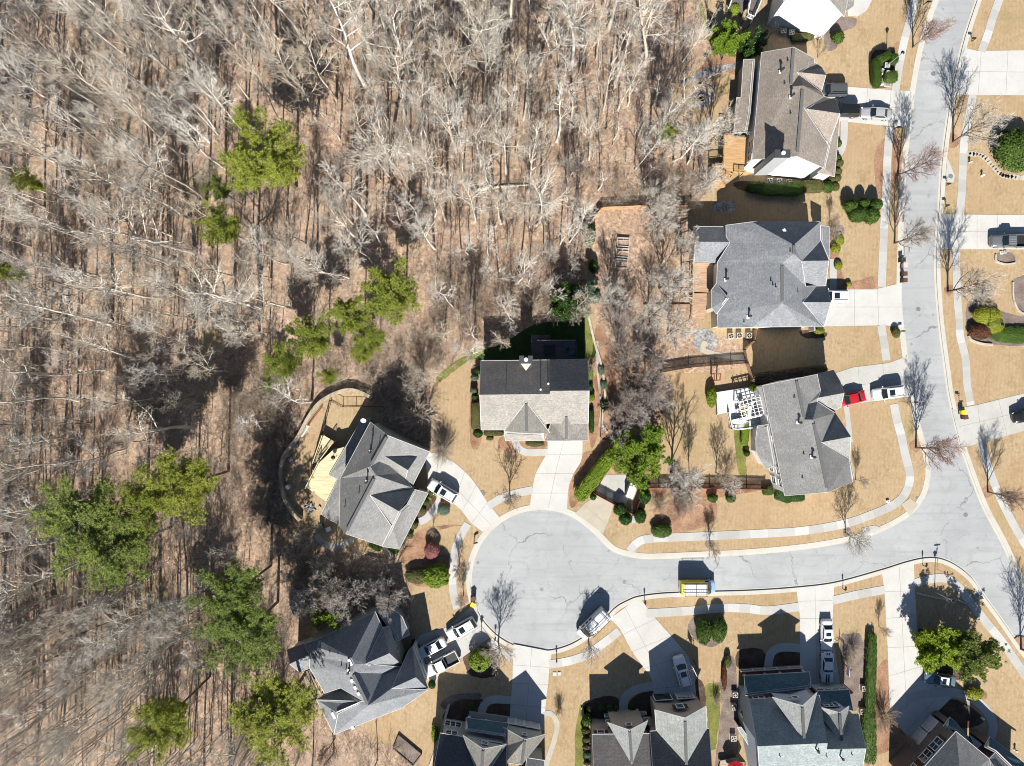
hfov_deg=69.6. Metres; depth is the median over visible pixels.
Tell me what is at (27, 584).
bare tree
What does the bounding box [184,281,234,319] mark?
bare tree
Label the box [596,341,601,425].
garden path
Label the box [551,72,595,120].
bare tree
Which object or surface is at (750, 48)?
evergreen tree
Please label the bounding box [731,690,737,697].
air conditioner
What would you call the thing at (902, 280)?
wheeled bin
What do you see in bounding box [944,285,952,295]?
tree ring
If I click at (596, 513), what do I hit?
driveway
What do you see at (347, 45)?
spreading tree
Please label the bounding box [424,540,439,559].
shrub
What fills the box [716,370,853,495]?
pergola house
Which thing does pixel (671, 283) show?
bare yard tree
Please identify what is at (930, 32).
street tree
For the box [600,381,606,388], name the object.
shrub
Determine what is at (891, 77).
hedge
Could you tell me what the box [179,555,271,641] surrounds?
pine tree
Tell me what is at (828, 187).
shrub
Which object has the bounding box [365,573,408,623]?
bare yard tree
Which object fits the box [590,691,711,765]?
gable house
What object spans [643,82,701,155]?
bare yard tree
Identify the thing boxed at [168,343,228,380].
bare tree
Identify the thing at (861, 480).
bare yard tree
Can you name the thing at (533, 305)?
bare shrub
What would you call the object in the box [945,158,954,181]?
drain slab
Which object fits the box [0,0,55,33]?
bare tree
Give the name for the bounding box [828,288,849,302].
parked car
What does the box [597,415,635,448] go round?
bare yard tree
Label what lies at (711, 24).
fence
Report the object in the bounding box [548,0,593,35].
bare tree
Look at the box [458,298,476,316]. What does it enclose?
young tree
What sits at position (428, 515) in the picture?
garden path
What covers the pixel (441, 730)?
stone edging
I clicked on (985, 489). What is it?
tree ring
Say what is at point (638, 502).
fence
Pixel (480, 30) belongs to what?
spreading tree
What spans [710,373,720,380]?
swing frame
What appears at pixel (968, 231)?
driveway
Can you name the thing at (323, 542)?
garden path
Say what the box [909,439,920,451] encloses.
tree ring
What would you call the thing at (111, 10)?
creek bed
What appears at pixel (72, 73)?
bare tree
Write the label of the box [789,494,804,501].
hedge
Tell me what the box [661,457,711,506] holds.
bare yard tree
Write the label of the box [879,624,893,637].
bare yard tree
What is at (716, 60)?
leafy yard
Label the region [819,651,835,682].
parked car
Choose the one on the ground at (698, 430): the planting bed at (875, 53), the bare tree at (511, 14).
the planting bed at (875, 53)
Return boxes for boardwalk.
[643,304,690,314]
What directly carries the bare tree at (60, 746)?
on the forest floor
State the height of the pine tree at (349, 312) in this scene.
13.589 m
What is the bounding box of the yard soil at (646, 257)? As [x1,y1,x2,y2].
[592,208,746,373]
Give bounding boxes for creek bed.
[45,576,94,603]
[103,8,120,31]
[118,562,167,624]
[130,323,229,421]
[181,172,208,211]
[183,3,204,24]
[186,255,205,288]
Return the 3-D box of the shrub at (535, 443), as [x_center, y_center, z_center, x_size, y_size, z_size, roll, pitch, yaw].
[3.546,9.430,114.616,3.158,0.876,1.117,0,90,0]
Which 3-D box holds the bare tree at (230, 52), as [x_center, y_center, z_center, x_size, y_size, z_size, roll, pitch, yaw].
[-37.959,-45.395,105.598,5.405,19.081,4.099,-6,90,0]
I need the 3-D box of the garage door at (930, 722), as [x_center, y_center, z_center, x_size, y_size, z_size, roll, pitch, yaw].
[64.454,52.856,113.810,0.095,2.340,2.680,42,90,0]
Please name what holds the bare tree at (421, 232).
on the forest floor
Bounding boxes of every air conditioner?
[726,333,733,339]
[729,733,736,741]
[730,702,736,709]
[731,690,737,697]
[735,333,741,338]
[745,333,751,338]
[765,178,772,182]
[774,179,781,182]
[779,28,786,35]
[787,29,794,37]
[858,706,862,714]
[859,684,865,691]
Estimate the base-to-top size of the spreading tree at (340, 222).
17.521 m
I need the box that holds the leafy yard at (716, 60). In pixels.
[695,52,744,74]
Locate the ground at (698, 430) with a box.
[284,0,1023,765]
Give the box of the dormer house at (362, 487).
[304,418,429,548]
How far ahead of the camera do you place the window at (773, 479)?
113.43 m
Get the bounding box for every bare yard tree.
[286,583,318,621]
[299,570,348,610]
[306,553,336,581]
[314,738,340,765]
[317,579,372,624]
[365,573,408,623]
[398,363,434,398]
[426,526,435,537]
[593,275,636,317]
[597,328,646,379]
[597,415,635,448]
[599,305,645,341]
[599,382,648,427]
[613,370,665,411]
[617,401,655,440]
[630,346,670,390]
[631,173,682,223]
[633,290,669,340]
[642,373,679,415]
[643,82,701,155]
[643,262,703,308]
[644,190,689,245]
[659,303,701,352]
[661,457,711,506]
[670,225,702,258]
[672,501,689,517]
[686,464,706,485]
[694,160,720,198]
[701,98,747,150]
[709,468,737,485]
[719,477,742,496]
[768,21,781,37]
[815,44,828,57]
[831,213,840,224]
[855,476,871,488]
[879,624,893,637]
[900,730,918,746]
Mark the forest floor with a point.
(274, 206)
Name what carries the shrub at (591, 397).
on the planting bed at (594, 405)
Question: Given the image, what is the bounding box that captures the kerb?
[466,0,1023,657]
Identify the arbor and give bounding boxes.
[680,236,693,300]
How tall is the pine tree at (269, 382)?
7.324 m
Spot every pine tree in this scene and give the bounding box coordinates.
[0,261,71,285]
[1,166,76,201]
[22,472,139,583]
[59,510,171,595]
[111,479,174,535]
[123,676,210,765]
[129,444,229,526]
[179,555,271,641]
[189,596,286,686]
[191,200,251,249]
[200,170,245,206]
[215,104,308,194]
[225,668,327,765]
[257,376,278,392]
[262,342,303,382]
[276,311,336,361]
[316,366,337,385]
[326,292,371,336]
[347,314,385,356]
[350,344,372,364]
[356,253,422,329]
[657,119,681,148]
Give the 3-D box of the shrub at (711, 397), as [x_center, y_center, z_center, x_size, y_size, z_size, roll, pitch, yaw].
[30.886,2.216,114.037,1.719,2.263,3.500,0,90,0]
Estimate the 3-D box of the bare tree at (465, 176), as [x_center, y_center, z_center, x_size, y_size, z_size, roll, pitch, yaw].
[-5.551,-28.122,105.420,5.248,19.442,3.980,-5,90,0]
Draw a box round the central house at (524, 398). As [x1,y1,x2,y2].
[479,334,588,440]
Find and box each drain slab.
[863,525,879,533]
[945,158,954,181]
[973,590,982,599]
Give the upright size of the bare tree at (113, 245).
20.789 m
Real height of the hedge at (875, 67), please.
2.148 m
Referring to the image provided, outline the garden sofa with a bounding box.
[731,417,746,424]
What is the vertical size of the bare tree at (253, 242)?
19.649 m
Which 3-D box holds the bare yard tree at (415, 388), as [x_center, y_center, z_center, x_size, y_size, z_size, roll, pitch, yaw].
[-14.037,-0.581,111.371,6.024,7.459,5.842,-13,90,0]
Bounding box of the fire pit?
[692,84,715,108]
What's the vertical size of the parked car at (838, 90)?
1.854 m
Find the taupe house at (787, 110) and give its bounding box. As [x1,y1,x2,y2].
[708,47,839,188]
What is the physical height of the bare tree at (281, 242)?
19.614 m
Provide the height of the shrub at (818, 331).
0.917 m
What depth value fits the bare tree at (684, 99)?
98.30 m
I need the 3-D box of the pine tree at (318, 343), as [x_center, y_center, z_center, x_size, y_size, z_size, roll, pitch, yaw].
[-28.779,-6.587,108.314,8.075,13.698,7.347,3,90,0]
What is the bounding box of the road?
[472,0,1023,648]
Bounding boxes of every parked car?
[419,636,447,657]
[427,478,458,503]
[445,616,477,640]
[672,654,691,687]
[819,618,834,649]
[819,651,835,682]
[822,81,847,97]
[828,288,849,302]
[838,101,860,118]
[841,390,865,406]
[860,105,891,120]
[871,385,904,401]
[923,671,956,686]
[1010,408,1023,423]
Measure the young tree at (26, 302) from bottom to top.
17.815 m
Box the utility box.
[883,62,889,69]
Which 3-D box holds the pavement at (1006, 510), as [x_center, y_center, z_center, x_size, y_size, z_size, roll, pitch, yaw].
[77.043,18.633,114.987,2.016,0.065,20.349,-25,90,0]
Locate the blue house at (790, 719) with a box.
[718,665,865,765]
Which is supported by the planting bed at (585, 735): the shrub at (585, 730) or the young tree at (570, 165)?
the shrub at (585, 730)
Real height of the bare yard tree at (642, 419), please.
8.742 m
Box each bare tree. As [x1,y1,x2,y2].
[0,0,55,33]
[0,48,77,111]
[0,51,95,133]
[0,69,29,102]
[0,111,93,183]
[0,112,80,160]
[0,122,54,162]
[0,153,74,202]
[0,165,22,169]
[0,172,64,227]
[0,175,45,208]
[0,200,89,243]
[0,279,113,346]
[0,286,51,319]
[0,333,70,368]
[0,346,23,349]
[0,352,59,406]
[0,371,78,429]
[0,425,65,461]
[0,457,74,489]
[0,467,40,479]
[0,487,90,546]
[0,506,42,516]
[0,547,81,607]
[0,564,61,620]
[0,595,55,638]
[0,611,83,673]
[0,634,81,709]
[0,653,60,707]
[0,673,33,694]
[0,686,81,756]
[4,722,86,765]
[10,250,112,280]
[20,709,119,765]
[35,26,127,108]
[35,687,128,761]
[45,0,126,55]
[47,430,127,481]
[48,327,143,360]
[65,259,163,315]
[69,656,148,715]
[70,48,182,158]
[71,149,151,200]
[74,581,137,630]
[75,1,105,31]
[77,602,162,664]
[81,220,168,264]
[82,45,181,114]
[82,187,171,236]
[90,637,178,725]
[92,398,190,450]
[94,126,207,201]
[97,732,159,765]
[98,620,199,712]
[105,593,187,650]
[107,160,190,220]
[108,20,185,89]
[112,136,184,192]
[119,0,160,34]
[140,268,193,302]
[141,81,209,142]
[154,106,226,169]
[168,43,226,110]
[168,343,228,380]
[175,62,242,132]
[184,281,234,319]
[204,724,252,765]
[210,25,274,101]
[211,318,260,346]
[214,273,295,325]
[220,0,231,16]
[224,0,278,38]
[237,220,288,272]
[240,744,252,765]
[257,27,306,90]
[258,376,312,410]
[259,0,305,44]
[263,50,332,121]
[263,229,316,275]
[283,17,343,100]
[289,242,349,288]
[318,153,368,217]
[328,224,373,270]
[339,94,376,139]
[358,127,420,192]
[361,35,431,117]
[365,0,374,12]
[374,0,417,48]
[375,0,388,37]
[382,100,428,168]
[386,65,445,144]
[400,131,451,188]
[406,213,440,249]
[418,33,467,120]
[420,177,456,222]
[429,27,461,96]
[441,172,494,222]
[450,0,477,33]
[453,159,488,195]
[454,107,500,167]
[457,24,506,101]
[470,0,505,61]
[477,111,529,174]
[479,186,519,226]
[490,79,522,132]
[504,50,543,120]
[509,0,512,29]
[511,160,575,226]
[516,112,554,193]
[545,77,577,142]
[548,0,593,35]
[551,0,601,65]
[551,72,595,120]
[574,107,606,160]
[608,2,646,84]
[621,0,669,52]
[648,65,720,133]
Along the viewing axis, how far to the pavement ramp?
114.96 m
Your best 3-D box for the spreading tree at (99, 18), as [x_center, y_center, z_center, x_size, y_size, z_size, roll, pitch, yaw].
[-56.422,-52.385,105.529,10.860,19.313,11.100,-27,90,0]
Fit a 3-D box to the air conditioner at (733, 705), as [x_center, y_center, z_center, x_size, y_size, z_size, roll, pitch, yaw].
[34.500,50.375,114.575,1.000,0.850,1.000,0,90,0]
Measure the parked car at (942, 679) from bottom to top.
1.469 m
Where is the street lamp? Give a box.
[934,591,955,602]
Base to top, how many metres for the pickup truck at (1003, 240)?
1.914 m
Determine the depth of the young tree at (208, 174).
104.53 m
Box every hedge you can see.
[368,542,381,551]
[388,548,398,553]
[470,402,480,429]
[483,430,503,435]
[573,447,613,501]
[589,409,593,433]
[740,422,749,445]
[746,181,764,193]
[750,365,828,384]
[758,183,787,196]
[762,486,773,495]
[774,490,790,502]
[782,182,803,196]
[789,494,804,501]
[790,32,814,41]
[802,179,823,192]
[861,705,876,764]
[863,631,876,713]
[869,57,881,88]
[875,50,891,63]
[882,70,898,83]
[888,53,898,65]
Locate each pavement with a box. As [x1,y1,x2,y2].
[449,522,470,609]
[486,486,533,508]
[487,638,514,661]
[548,628,620,668]
[626,403,913,553]
[646,603,799,617]
[832,586,885,603]
[877,325,889,360]
[878,126,893,286]
[892,0,917,91]
[913,574,1023,679]
[952,249,973,405]
[956,94,976,215]
[977,441,1023,548]
[978,0,1002,52]
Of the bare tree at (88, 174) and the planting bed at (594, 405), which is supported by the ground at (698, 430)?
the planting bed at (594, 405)
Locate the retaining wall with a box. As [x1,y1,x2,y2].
[278,388,372,521]
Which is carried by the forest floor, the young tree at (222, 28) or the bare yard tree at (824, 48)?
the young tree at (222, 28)
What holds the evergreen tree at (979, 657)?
on the planting bed at (946, 668)
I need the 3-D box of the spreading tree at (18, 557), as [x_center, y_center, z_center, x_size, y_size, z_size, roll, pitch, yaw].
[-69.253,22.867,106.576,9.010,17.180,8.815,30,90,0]
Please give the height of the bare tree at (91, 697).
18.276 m
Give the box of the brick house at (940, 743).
[889,710,1023,765]
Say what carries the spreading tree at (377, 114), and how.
on the forest floor
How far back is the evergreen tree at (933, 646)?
109.91 m
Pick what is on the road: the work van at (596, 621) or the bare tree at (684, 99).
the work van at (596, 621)
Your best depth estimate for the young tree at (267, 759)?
106.25 m
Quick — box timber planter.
[393,734,421,765]
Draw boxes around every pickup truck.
[425,650,460,676]
[989,232,1023,247]
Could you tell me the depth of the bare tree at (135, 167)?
98.88 m
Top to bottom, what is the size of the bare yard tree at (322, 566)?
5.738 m
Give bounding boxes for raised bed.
[614,258,627,268]
[615,248,628,257]
[616,237,629,246]
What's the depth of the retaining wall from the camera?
113.81 m
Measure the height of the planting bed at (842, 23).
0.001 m
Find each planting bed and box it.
[400,525,461,567]
[409,554,449,586]
[414,492,435,522]
[440,693,481,708]
[442,699,482,720]
[463,645,499,677]
[469,359,481,449]
[486,703,510,715]
[498,437,516,452]
[520,441,547,448]
[569,442,612,507]
[580,696,618,718]
[583,706,588,765]
[589,358,599,447]
[628,691,652,715]
[652,499,716,532]
[688,613,721,646]
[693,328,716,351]
[695,679,705,706]
[715,653,738,765]
[733,181,804,192]
[735,648,765,667]
[773,652,799,665]
[799,330,826,338]
[824,16,856,50]
[828,221,877,288]
[830,225,843,237]
[840,633,864,710]
[864,660,902,765]
[871,49,894,87]
[874,133,901,199]
[918,629,974,679]
[939,699,982,728]
[963,683,986,700]
[965,298,1023,345]
[997,252,1015,264]
[1013,275,1023,315]
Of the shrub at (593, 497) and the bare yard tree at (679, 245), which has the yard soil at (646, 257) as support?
the bare yard tree at (679, 245)
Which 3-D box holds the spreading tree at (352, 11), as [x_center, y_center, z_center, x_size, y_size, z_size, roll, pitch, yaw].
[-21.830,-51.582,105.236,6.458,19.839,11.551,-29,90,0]
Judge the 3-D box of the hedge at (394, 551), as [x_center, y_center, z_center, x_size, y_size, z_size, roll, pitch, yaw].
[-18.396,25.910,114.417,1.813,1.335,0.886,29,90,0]
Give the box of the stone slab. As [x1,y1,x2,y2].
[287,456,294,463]
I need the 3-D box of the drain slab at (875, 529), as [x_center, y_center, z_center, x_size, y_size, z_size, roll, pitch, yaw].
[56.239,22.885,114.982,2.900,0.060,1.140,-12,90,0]
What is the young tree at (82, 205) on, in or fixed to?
on the forest floor
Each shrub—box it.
[391,391,445,445]
[404,567,425,584]
[406,531,413,538]
[411,521,418,528]
[419,507,425,513]
[421,563,450,588]
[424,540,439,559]
[426,437,456,470]
[428,679,435,688]
[431,724,437,742]
[437,505,449,515]
[468,648,490,671]
[468,701,474,707]
[470,374,478,380]
[470,387,477,393]
[471,393,477,399]
[473,429,482,437]
[474,366,479,373]
[486,436,493,440]
[499,280,520,302]
[505,306,528,325]
[519,292,543,314]
[525,441,544,446]
[552,705,565,717]
[581,713,591,726]
[581,726,589,733]
[582,223,595,245]
[582,735,590,742]
[582,743,590,749]
[583,750,590,757]
[583,759,590,765]
[588,259,597,273]
[588,357,599,376]
[588,366,592,379]
[589,393,594,400]
[590,493,596,500]
[598,366,604,374]
[598,704,604,711]
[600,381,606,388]
[600,400,608,409]
[606,704,612,710]
[613,502,627,515]
[618,512,632,525]
[633,507,646,523]
[637,489,650,504]
[648,492,672,516]
[650,523,671,537]
[666,487,706,521]
[695,616,711,644]
[706,386,716,407]
[707,493,717,502]
[710,614,727,643]
[710,691,722,705]
[721,663,726,690]
[724,654,731,667]
[725,493,736,502]
[729,3,739,15]
[743,449,749,456]
[749,383,756,391]
[814,327,824,334]
[823,180,833,193]
[828,176,835,181]
[830,221,843,240]
[831,30,844,44]
[831,243,840,253]
[833,182,839,190]
[834,234,843,245]
[834,261,842,269]
[835,167,841,174]
[835,174,841,181]
[836,159,843,166]
[839,652,859,668]
[842,198,857,211]
[845,281,851,286]
[846,643,866,660]
[847,205,866,222]
[858,197,869,207]
[863,207,880,225]
[868,198,883,209]
[870,699,902,735]
[891,327,900,337]
[965,686,983,700]
[966,323,992,339]
[971,306,1002,323]
[973,291,997,306]
[985,319,1004,333]
[989,325,1023,343]
[992,127,1023,173]
[999,129,1008,135]
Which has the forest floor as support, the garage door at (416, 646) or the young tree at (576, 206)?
the young tree at (576, 206)
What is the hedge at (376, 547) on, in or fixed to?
on the ground at (698, 430)
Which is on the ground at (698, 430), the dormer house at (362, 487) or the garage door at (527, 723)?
the dormer house at (362, 487)
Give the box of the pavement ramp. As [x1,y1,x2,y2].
[901,498,917,515]
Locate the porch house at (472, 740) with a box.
[434,711,546,765]
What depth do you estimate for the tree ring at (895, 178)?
114.98 m
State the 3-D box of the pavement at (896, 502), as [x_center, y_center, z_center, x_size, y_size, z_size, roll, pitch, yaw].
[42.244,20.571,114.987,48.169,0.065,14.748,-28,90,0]
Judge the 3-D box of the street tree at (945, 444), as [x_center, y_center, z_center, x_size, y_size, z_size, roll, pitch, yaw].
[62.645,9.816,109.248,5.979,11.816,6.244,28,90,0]
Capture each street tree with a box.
[451,563,464,581]
[454,591,467,611]
[480,640,520,674]
[492,485,522,508]
[577,637,605,666]
[707,540,721,562]
[842,524,873,559]
[892,215,938,257]
[897,139,949,182]
[912,16,956,48]
[915,434,972,471]
[947,260,1007,304]
[952,93,1015,150]
[987,484,1023,511]
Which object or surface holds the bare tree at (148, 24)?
on the forest floor
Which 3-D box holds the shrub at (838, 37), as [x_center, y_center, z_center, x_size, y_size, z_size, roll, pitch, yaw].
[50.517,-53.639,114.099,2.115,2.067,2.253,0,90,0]
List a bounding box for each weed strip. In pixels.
[436,347,486,381]
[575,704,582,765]
[585,318,592,363]
[699,2,712,48]
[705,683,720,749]
[734,429,746,476]
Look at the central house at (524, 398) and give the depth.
107.30 m
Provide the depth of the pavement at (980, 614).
114.95 m
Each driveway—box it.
[411,604,488,682]
[426,452,499,530]
[510,644,551,729]
[530,441,582,509]
[575,496,613,532]
[596,474,628,504]
[611,597,695,696]
[796,584,839,683]
[825,283,902,326]
[829,87,913,127]
[836,356,912,403]
[848,0,871,15]
[882,562,953,738]
[937,214,1023,248]
[952,393,1023,445]
[953,47,1023,94]
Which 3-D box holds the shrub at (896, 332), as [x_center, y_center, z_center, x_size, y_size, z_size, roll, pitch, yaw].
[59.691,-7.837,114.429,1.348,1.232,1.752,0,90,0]
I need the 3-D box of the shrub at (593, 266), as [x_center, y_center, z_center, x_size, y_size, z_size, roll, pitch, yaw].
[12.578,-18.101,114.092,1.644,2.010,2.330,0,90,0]
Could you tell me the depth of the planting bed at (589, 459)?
114.98 m
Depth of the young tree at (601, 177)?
105.56 m
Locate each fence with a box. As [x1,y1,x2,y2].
[312,400,381,461]
[582,205,687,260]
[592,463,639,515]
[648,486,768,489]
[660,363,748,372]
[704,0,722,59]
[743,328,757,379]
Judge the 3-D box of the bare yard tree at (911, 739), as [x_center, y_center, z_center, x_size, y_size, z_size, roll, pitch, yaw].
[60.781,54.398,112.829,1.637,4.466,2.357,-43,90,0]
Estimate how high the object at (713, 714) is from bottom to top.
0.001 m
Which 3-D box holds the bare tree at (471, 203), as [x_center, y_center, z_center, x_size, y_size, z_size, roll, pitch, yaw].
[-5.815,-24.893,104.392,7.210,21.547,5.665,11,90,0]
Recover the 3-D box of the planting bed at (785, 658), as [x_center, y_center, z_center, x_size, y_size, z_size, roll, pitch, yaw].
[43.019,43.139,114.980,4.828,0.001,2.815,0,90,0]
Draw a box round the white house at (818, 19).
[725,0,854,38]
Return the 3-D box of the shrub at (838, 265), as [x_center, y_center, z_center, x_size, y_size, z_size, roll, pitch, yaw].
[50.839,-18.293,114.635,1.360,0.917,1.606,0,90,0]
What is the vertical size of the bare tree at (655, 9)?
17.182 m
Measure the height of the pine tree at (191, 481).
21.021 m
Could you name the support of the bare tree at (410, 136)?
on the forest floor
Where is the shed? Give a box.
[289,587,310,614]
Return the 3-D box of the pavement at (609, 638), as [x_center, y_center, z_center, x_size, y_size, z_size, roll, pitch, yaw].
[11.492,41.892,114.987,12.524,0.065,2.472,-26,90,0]
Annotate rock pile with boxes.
[304,502,320,512]
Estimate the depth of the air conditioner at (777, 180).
114.17 m
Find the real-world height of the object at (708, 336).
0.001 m
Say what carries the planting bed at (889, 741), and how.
on the ground at (698, 430)
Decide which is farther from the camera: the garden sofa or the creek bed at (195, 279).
the creek bed at (195, 279)
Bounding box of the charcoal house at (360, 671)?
[287,601,428,734]
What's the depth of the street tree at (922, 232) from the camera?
108.23 m
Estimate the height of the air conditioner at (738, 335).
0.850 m
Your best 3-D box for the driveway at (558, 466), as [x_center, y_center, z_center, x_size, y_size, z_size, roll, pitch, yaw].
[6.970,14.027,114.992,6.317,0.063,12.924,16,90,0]
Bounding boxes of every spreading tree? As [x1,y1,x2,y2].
[0,514,66,572]
[0,714,46,765]
[43,263,133,304]
[63,185,197,268]
[74,0,157,59]
[125,0,218,80]
[168,256,262,334]
[305,0,390,86]
[315,198,359,260]
[327,0,384,57]
[334,95,412,179]
[347,0,431,83]
[417,87,480,153]
[439,0,512,73]
[517,5,587,75]
[606,0,638,30]
[613,0,685,68]
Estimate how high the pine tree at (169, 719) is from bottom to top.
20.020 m
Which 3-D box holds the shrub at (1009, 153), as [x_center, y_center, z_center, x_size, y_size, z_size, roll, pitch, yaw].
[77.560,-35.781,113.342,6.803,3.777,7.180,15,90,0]
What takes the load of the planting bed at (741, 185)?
on the ground at (698, 430)
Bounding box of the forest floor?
[0,0,711,765]
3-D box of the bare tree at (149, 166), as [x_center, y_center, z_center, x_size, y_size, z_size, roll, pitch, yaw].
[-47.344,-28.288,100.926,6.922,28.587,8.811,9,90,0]
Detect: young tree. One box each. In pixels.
[0,230,31,247]
[0,246,47,268]
[0,269,70,296]
[0,393,43,413]
[0,419,25,426]
[2,289,77,327]
[3,277,40,292]
[4,44,57,83]
[6,9,58,58]
[6,107,47,130]
[25,411,91,438]
[30,40,70,72]
[40,584,87,618]
[44,257,81,277]
[48,617,114,652]
[52,363,105,387]
[56,390,116,418]
[60,195,119,221]
[62,658,105,688]
[70,156,97,177]
[81,233,123,257]
[83,132,128,161]
[86,95,141,140]
[95,42,146,87]
[100,372,152,392]
[100,609,138,638]
[101,432,151,449]
[115,712,146,746]
[127,299,178,321]
[137,445,177,464]
[151,0,203,34]
[157,387,194,412]
[162,736,197,765]
[167,331,205,355]
[167,576,219,623]
[183,245,217,271]
[184,296,211,316]
[189,639,233,682]
[193,158,232,193]
[197,28,227,51]
[215,9,253,55]
[220,59,249,99]
[238,374,262,397]
[249,34,285,67]
[250,733,286,765]
[276,219,306,245]
[302,0,323,24]
[307,211,334,234]
[313,22,348,60]
[313,114,341,140]
[331,150,355,180]
[363,50,388,99]
[385,200,412,234]
[430,327,451,344]
[435,11,454,42]
[442,237,468,266]
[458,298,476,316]
[461,314,484,339]
[479,257,513,283]
[490,330,510,350]
[492,34,528,84]
[497,238,514,252]
[524,132,542,158]
[524,261,544,285]
[531,238,556,264]
[544,274,567,300]
[555,174,577,202]
[559,63,575,86]
[562,154,579,177]
[568,225,599,264]
[568,303,596,325]
[574,194,597,223]
[594,162,615,192]
[611,115,628,139]
[618,68,642,106]
[643,157,662,180]
[646,73,668,106]
[673,4,705,60]
[687,143,714,162]
[689,162,727,200]
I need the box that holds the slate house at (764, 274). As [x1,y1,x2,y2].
[688,221,830,331]
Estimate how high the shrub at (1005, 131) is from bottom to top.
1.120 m
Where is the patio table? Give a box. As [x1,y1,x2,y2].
[739,405,747,411]
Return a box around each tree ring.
[458,592,468,603]
[705,540,714,547]
[843,527,850,536]
[892,169,900,182]
[893,42,906,53]
[893,212,903,222]
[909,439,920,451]
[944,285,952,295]
[949,133,959,147]
[982,485,993,497]
[1015,636,1023,648]
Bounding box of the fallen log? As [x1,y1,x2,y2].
[477,180,527,190]
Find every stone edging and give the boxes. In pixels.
[429,704,449,765]
[581,707,585,765]
[588,317,607,432]
[916,592,969,605]
[967,335,992,345]
[994,254,1015,264]
[1011,282,1023,314]
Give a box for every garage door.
[415,641,422,661]
[420,656,427,676]
[507,717,516,724]
[515,718,524,726]
[523,720,532,728]
[530,721,539,729]
[652,693,672,700]
[674,691,694,699]
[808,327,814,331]
[811,683,847,690]
[912,725,929,744]
[919,715,938,733]
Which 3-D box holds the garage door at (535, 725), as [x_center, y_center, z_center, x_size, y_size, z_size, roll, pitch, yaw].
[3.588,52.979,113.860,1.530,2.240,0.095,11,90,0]
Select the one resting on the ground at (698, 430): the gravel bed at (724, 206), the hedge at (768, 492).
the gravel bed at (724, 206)
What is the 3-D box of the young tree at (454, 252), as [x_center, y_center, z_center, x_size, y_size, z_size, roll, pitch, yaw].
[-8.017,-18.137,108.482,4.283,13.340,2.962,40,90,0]
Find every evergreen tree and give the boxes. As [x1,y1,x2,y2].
[307,595,342,630]
[547,279,590,323]
[575,279,601,304]
[600,422,677,494]
[710,17,750,57]
[737,26,767,58]
[911,623,969,673]
[949,628,1010,684]
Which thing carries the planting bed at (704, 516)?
on the ground at (698, 430)
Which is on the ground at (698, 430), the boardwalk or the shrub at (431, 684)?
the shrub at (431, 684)
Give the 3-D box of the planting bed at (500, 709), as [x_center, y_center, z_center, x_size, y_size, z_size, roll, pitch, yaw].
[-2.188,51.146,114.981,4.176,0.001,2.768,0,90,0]
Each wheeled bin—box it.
[898,257,905,261]
[900,263,907,267]
[900,271,907,275]
[900,278,907,282]
[958,410,966,414]
[960,415,968,419]
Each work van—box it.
[576,606,610,639]
[678,579,714,596]
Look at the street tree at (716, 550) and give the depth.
111.43 m
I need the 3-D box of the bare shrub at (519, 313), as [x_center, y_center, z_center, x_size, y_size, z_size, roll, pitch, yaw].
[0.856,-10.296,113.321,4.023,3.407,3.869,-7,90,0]
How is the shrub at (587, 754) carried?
on the planting bed at (585, 735)
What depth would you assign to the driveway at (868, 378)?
114.96 m
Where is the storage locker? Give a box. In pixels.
[625,482,635,498]
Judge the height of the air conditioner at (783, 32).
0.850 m
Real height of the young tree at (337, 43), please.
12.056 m
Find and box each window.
[444,719,461,727]
[445,729,457,734]
[593,729,607,733]
[672,703,687,708]
[747,151,751,162]
[748,138,752,149]
[749,695,768,698]
[770,475,776,483]
[822,702,840,706]
[910,761,920,765]
[916,746,934,765]
[927,734,945,752]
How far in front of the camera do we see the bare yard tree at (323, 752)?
109.83 m
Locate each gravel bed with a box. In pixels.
[674,61,742,84]
[713,201,736,212]
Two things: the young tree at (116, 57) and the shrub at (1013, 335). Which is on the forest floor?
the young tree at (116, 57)
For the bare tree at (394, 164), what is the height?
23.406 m
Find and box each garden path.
[314,533,353,548]
[382,547,398,556]
[418,496,442,524]
[478,695,510,712]
[512,441,547,455]
[543,710,559,765]
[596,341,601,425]
[619,682,652,709]
[700,341,744,360]
[764,643,801,666]
[830,259,836,289]
[837,120,847,155]
[844,405,852,441]
[906,688,997,738]
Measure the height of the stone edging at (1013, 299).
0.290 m
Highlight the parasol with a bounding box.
[728,761,742,765]
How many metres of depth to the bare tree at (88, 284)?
98.69 m
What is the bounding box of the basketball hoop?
[843,662,851,675]
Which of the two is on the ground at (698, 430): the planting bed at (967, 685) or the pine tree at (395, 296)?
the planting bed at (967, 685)
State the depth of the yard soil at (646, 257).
114.99 m
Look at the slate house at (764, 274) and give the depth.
107.79 m
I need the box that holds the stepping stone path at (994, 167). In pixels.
[966,151,1023,179]
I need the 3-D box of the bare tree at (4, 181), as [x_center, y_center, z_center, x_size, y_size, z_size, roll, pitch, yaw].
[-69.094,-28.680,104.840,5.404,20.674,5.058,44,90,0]
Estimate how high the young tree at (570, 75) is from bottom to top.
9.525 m
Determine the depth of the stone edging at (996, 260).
114.76 m
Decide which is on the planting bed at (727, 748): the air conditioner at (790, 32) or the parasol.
the parasol
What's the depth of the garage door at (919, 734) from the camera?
113.70 m
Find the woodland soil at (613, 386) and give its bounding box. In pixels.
[593,326,771,498]
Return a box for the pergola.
[733,395,763,420]
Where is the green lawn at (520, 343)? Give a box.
[475,318,595,360]

